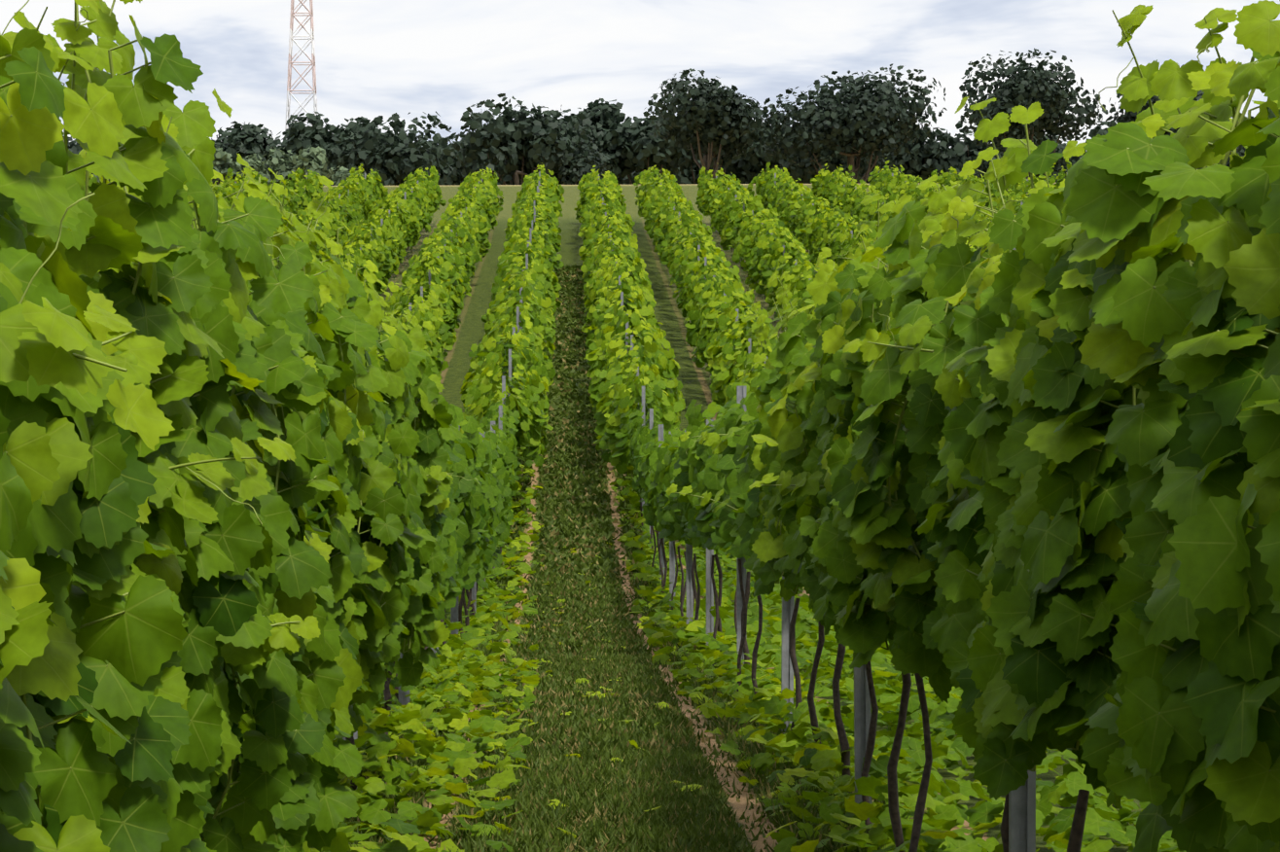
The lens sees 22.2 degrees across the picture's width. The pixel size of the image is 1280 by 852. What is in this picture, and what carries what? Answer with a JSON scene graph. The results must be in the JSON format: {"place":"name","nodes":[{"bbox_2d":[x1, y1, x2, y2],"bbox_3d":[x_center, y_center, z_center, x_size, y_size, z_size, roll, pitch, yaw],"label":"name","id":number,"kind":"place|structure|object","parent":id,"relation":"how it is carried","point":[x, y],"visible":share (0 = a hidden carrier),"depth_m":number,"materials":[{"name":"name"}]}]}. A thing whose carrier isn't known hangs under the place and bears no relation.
{"place":"outdoors","nodes":[
{"label":"outdoors","id":0,"kind":"place"},
{"bbox_2d":[33,182,1173,851],"bbox_3d":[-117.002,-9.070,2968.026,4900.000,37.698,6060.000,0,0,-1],"label":"terrain","id":1,"kind":"structure","parent":0,"point":[693,377],"depth_m":69.23,"materials":[{"name":"soil"}]},
{"bbox_2d":[284,0,317,139],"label":"lattice tower","id":2,"kind":"structure","parent":1,"relation":"on","point":[311,62],"depth_m":298.38,"materials":[{"name":"metal"}]},
{"bbox_2d":[18,158,1074,840],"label":"vine leaves","id":3,"kind":"object","parent":1,"relation":"on","point":[481,518],"visible":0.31,"depth_m":59.09,"materials":[{"name":"green plant"}]},
{"bbox_2d":[0,0,1279,847],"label":"vine shoots","id":4,"kind":"object","parent":1,"relation":"on","point":[992,210],"visible":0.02,"depth_m":5.75,"materials":[{"name":"green plant"}]},
{"bbox_2d":[0,0,1279,851],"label":"vine leaves","id":5,"kind":"object","parent":4,"relation":"attached to","point":[1048,525],"visible":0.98,"depth_m":5.33,"materials":[{"name":"green plant"}]},
{"bbox_2d":[234,171,1067,851],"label":"trellis posts","id":6,"kind":"object","parent":1,"relation":"on","point":[1020,817],"visible":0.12,"depth_m":16.52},
{"bbox_2d":[62,47,1253,185],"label":"tree line","id":7,"kind":"object","parent":1,"relation":"on","point":[571,149],"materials":[{"name":"green plant"}]},
{"bbox_2d":[332,231,1089,851],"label":"vine trunks","id":8,"kind":"object","parent":1,"relation":"on","point":[1076,835],"visible":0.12,"depth_m":13.15,"materials":[{"name":"brown plant"}]},
{"bbox_2d":[308,542,1186,851],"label":"plants","id":9,"kind":"object","parent":1,"relation":"on","point":[417,718],"visible":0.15,"depth_m":13.56,"materials":[{"name":"green plant"}]},
{"bbox_2d":[322,264,914,851],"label":"ground grass","id":10,"kind":"structure","parent":0,"point":[622,788],"depth_m":17.64,"materials":[{"name":"green plant"}]},
{"bbox_2d":[0,0,1279,147],"label":"sky","id":11,"kind":"structure","parent":0,"point":[373,58],"materials":[{"name":"white"}]},
{"bbox_2d":[496,326,805,592],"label":"trellis wires","id":12,"kind":"object","parent":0,"point":[648,410],"visible":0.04,"depth_m":31.94,"materials":[{"name":"grey metal"}]}
]}

